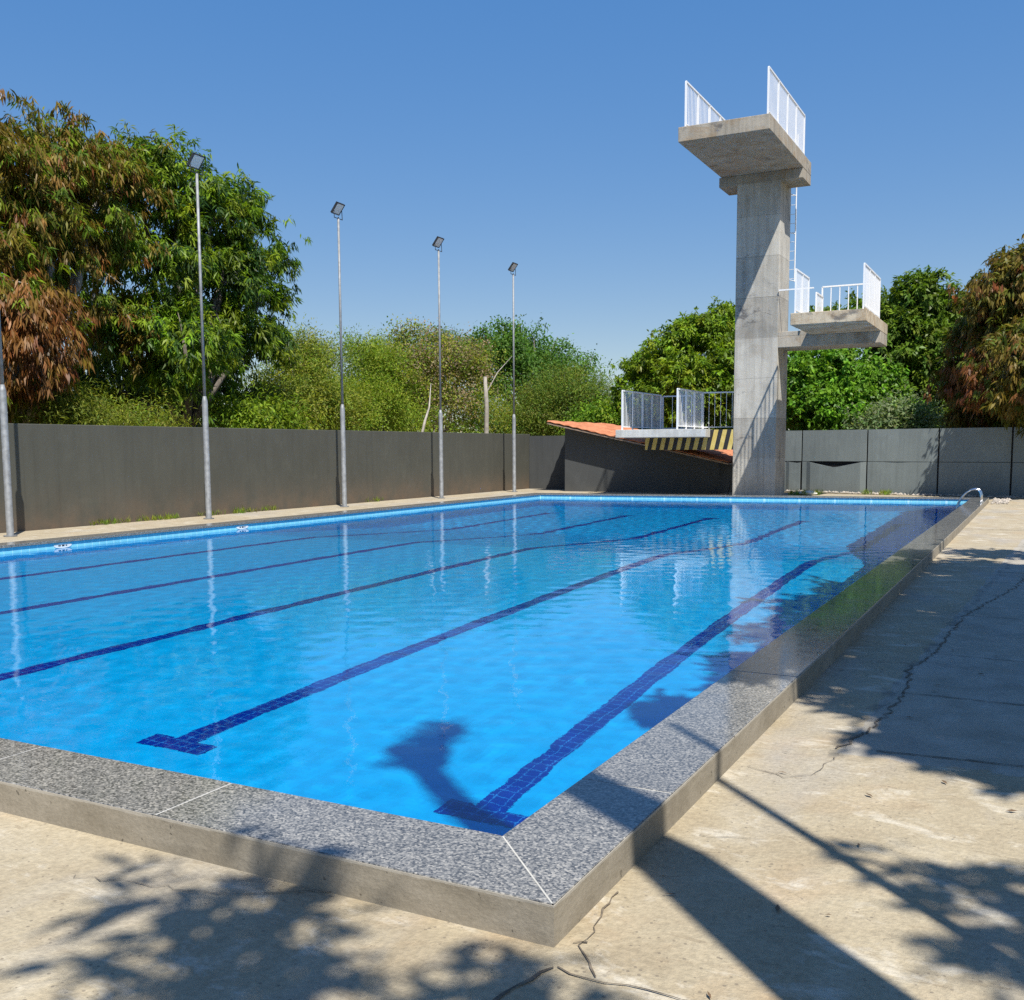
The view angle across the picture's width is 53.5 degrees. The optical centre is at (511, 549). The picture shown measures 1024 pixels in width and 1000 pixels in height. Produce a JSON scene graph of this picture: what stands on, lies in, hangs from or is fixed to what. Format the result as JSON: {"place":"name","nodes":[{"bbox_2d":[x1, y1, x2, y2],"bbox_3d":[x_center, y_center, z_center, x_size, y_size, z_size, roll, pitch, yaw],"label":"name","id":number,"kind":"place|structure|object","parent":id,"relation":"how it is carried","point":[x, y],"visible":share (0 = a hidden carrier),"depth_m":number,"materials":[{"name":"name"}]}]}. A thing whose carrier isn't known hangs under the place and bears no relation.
{"place":"outdoors","nodes":[
{"label":"outdoors","id":0,"kind":"place"},
{"bbox_2d":[0,489,1023,999],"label":"pool deck","id":1,"kind":"structure","parent":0,"point":[916,893],"depth_m":3.70,"materials":[{"name":"concrete"}]},
{"bbox_2d":[0,317,16,536],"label":"lamp pole","id":2,"kind":"object","parent":1,"relation":"on","point":[6,467],"visible":1,"depth_m":18.76,"materials":[{"name":"metal"}]},
{"bbox_2d":[187,152,213,518],"bbox_3d":[-7.027,-4.769,23.047,0.255,8.140,0.392,2,6,25],"label":"lamp pole","id":3,"kind":"object","parent":1,"relation":"on","point":[196,160],"visible":1,"depth_m":23.08,"materials":[{"name":"metal"}]},
{"bbox_2d":[330,201,348,506],"bbox_3d":[-4.643,-5.239,27.587,0.255,8.140,0.392,2,6,24],"label":"lamp pole","id":4,"kind":"object","parent":1,"relation":"on","point":[337,208],"visible":1,"depth_m":27.62,"materials":[{"name":"metal"}]},
{"bbox_2d":[432,236,444,497],"bbox_3d":[-2.281,-5.704,32.084,0.255,8.140,0.392,3,6,28],"label":"lamp pole","id":5,"kind":"object","parent":1,"relation":"on","point":[437,242],"visible":1,"depth_m":32.13,"materials":[{"name":"metal"}]},
{"bbox_2d":[0,493,988,947],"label":"swimming pool","id":6,"kind":"structure","parent":1,"relation":"in","point":[554,871],"depth_m":4.21,"materials":[{"name":"grey tile"}]},
{"bbox_2d":[0,498,963,835],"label":"water","id":7,"kind":"structure","parent":6,"relation":"in","point":[498,668],"depth_m":8.73,"materials":[{"name":"blue liquid"}]},
{"bbox_2d":[956,488,983,507],"bbox_3d":[11.820,-0.897,26.252,0.644,1.405,0.600,3,6,27],"label":"pool ladder","id":8,"kind":"object","parent":6,"relation":"attached to","point":[979,490],"visible":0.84,"depth_m":26.05,"materials":[{"name":"metal"}]},
{"bbox_2d":[508,262,517,491],"bbox_3d":[0.057,-6.164,36.536,0.255,8.140,0.392,3,6,26],"label":"lamp pole","id":9,"kind":"object","parent":1,"relation":"on","point":[512,267],"visible":1,"depth_m":36.62,"materials":[{"name":"metal"}]},
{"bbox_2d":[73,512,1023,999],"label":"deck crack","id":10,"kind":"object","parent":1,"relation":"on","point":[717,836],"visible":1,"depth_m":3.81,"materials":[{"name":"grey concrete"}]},
{"bbox_2d":[492,643,1016,997],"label":"leaf litter","id":11,"kind":"object","parent":1,"relation":"on","point":[777,907],"visible":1,"depth_m":4.45,"materials":[{"name":"brown plant"}]},
{"bbox_2d":[795,490,816,494],"bbox_3d":[9.687,-1.890,33.509,0.800,0.147,0.400,3,6,27],"label":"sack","id":12,"kind":"object","parent":1,"relation":"on","point":[810,492],"visible":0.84,"depth_m":33.32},
{"bbox_2d":[785,490,1023,503],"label":"gravel","id":13,"kind":"structure","parent":1,"relation":"on","point":[1006,499],"depth_m":32.01,"materials":[{"name":"grey gravel"}]},
{"bbox_2d":[0,0,1023,433],"label":"sky","id":14,"kind":"structure","parent":0,"point":[540,136],"materials":[{"name":"blue"}]},
{"bbox_2d":[616,66,887,494],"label":"diving tower","id":15,"kind":"structure","parent":0,"point":[760,165],"depth_m":31.67,"materials":[{"name":"concrete"}]},
{"bbox_2d":[784,491,966,496],"bbox_3d":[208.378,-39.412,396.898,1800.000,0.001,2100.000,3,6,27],"label":"ground","id":16,"kind":"structure","parent":0,"point":[862,494],"depth_m":33.84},
{"bbox_2d":[0,85,178,423],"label":"mango tree","id":17,"kind":"object","parent":16,"relation":"on","point":[50,236],"visible":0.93,"depth_m":24.55,"materials":[{"name":"green plant"}]},
{"bbox_2d":[12,363,174,425],"bbox_3d":[-10.001,-2.633,24.193,3.882,3.693,3.125,0,6,4],"label":"thicket tree","id":18,"kind":"object","parent":16,"relation":"on","point":[72,417],"visible":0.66,"depth_m":23.85,"materials":[{"name":"green plant"}]},
{"bbox_2d":[81,384,201,426],"bbox_3d":[-9.785,-2.616,26.119,4.012,3.284,3.186,-2,6,-14],"label":"thicket tree","id":19,"kind":"object","parent":16,"relation":"on","point":[162,423],"visible":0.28,"depth_m":26.07,"materials":[{"name":"green plant"}]},
{"bbox_2d":[61,119,311,426],"bbox_3d":[-9.357,-7.143,32.212,7.666,11.172,11.421,3,6,27],"label":"mango tree","id":20,"kind":"object","parent":16,"relation":"on","point":[236,265],"visible":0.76,"depth_m":29.43,"materials":[{"name":"green plant"}]},
{"bbox_2d":[89,496,383,524],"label":"grass","id":21,"kind":"structure","parent":16,"relation":"on","point":[160,517],"depth_m":23.40,"materials":[{"name":"green plant"}]},
{"bbox_2d":[181,382,337,429],"bbox_3d":[-7.565,-3.265,30.709,3.060,3.632,5.497,4,7,38],"label":"thicket tree","id":22,"kind":"object","parent":16,"relation":"on","point":[271,415],"visible":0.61,"depth_m":29.76,"materials":[{"name":"green plant"}]},
{"bbox_2d":[0,423,529,532],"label":"boundary wall","id":23,"kind":"structure","parent":16,"relation":"on","point":[64,476],"depth_m":25.10,"materials":[{"name":"grey concrete"}]},
{"bbox_2d":[272,312,353,424],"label":"tree","id":24,"kind":"object","parent":16,"relation":"on","point":[333,357],"visible":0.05,"depth_m":46.35,"materials":[{"name":"green plant"}]},
{"bbox_2d":[240,314,389,430],"bbox_3d":[-7.572,-5.494,37.528,5.487,6.695,7.726,3,6,27],"label":"tree","id":25,"kind":"object","parent":16,"relation":"on","point":[308,378],"visible":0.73,"depth_m":37.26,"materials":[{"name":"green plant"}]},
{"bbox_2d":[309,324,458,431],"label":"tree","id":26,"kind":"object","parent":16,"relation":"on","point":[394,404],"visible":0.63,"depth_m":42.58,"materials":[{"name":"green plant"}]},
{"bbox_2d":[335,325,437,429],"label":"tree","id":27,"kind":"object","parent":16,"relation":"on","point":[377,339],"visible":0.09,"depth_m":47.30,"materials":[{"name":"green plant"}]},
{"bbox_2d":[7,380,788,432],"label":"woods","id":28,"kind":"object","parent":16,"relation":"on","point":[418,429],"depth_m":77.14,"materials":[{"name":"green plant"}]},
{"bbox_2d":[421,385,430,431],"bbox_3d":[-3.205,-5.279,38.280,0.127,2.074,1.635,1,6,11],"label":"dead branch","id":29,"kind":"object","parent":16,"relation":"on","point":[424,422],"visible":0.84,"depth_m":38.18,"materials":[{"name":"beige wood"}]},
{"bbox_2d":[390,320,470,431],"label":"tree","id":30,"kind":"object","parent":16,"relation":"on","point":[436,343],"visible":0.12,"depth_m":58.26,"materials":[{"name":"green plant"}]},
{"bbox_2d":[360,314,510,432],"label":"tree","id":31,"kind":"object","parent":16,"relation":"on","point":[465,363],"visible":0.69,"depth_m":46.98,"materials":[{"name":"green plant"}]},
{"bbox_2d":[483,360,508,432],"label":"bare trunk","id":32,"kind":"object","parent":16,"relation":"on","point":[486,414],"visible":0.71,"depth_m":44.84,"materials":[{"name":"beige wood"}]},
{"bbox_2d":[446,365,547,435],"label":"tree","id":33,"kind":"object","parent":16,"relation":"on","point":[499,420],"visible":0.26,"depth_m":49.80,"materials":[{"name":"green plant"}]},
{"bbox_2d":[453,314,613,409],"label":"tree","id":34,"kind":"object","parent":16,"relation":"on","point":[529,355],"visible":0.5,"depth_m":58.11,"materials":[{"name":"green plant"}]},
{"bbox_2d":[529,436,564,488],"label":"corner wall","id":35,"kind":"structure","parent":16,"relation":"on","point":[546,462],"depth_m":39.54,"materials":[{"name":"grey concrete"}]},
{"bbox_2d":[505,355,617,435],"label":"tree","id":36,"kind":"object","parent":16,"relation":"on","point":[537,402],"visible":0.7,"depth_m":49.43,"materials":[{"name":"green plant"}]},
{"bbox_2d":[554,387,650,435],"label":"thicket tree","id":37,"kind":"object","parent":16,"relation":"on","point":[605,413],"visible":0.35,"depth_m":45.01,"materials":[{"name":"green plant"}]},
{"bbox_2d":[546,420,732,493],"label":"shed","id":38,"kind":"structure","parent":16,"relation":"on","point":[600,457],"depth_m":36.05,"materials":[{"name":"concrete"}]},
{"bbox_2d":[603,296,734,429],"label":"mango tree","id":39,"kind":"object","parent":16,"relation":"on","point":[671,361],"visible":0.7,"depth_m":41.83,"materials":[{"name":"green plant"}]},
{"bbox_2d":[699,347,924,430],"bbox_3d":[11.366,-5.549,40.018,8.755,6.159,4.912,5,8,40],"label":"leafy tree","id":40,"kind":"object","parent":16,"relation":"on","point":[820,382],"visible":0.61,"depth_m":38.20,"materials":[{"name":"green plant"}]},
{"bbox_2d":[788,488,892,494],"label":"grass","id":41,"kind":"structure","parent":16,"relation":"on","point":[884,492],"depth_m":33.38,"materials":[{"name":"green plant"}]},
{"bbox_2d":[800,265,966,428],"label":"mango tree","id":42,"kind":"object","parent":16,"relation":"on","point":[916,317],"visible":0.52,"depth_m":40.26,"materials":[{"name":"green plant"}]},
{"bbox_2d":[829,378,951,429],"bbox_3d":[13.944,-4.167,36.571,4.346,4.034,4.234,-4,7,-31],"label":"shrub","id":43,"kind":"object","parent":16,"relation":"on","point":[901,414],"visible":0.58,"depth_m":35.88,"materials":[{"name":"green plant"}]},
{"bbox_2d":[785,427,1023,496],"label":"panelled wall","id":44,"kind":"structure","parent":16,"relation":"on","point":[962,461],"depth_m":33.47,"materials":[{"name":"grey concrete"}]},
{"bbox_2d":[923,234,1023,437],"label":"mango tree","id":45,"kind":"object","parent":16,"relation":"on","point":[981,385],"visible":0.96,"depth_m":31.16,"materials":[{"name":"green plant"}]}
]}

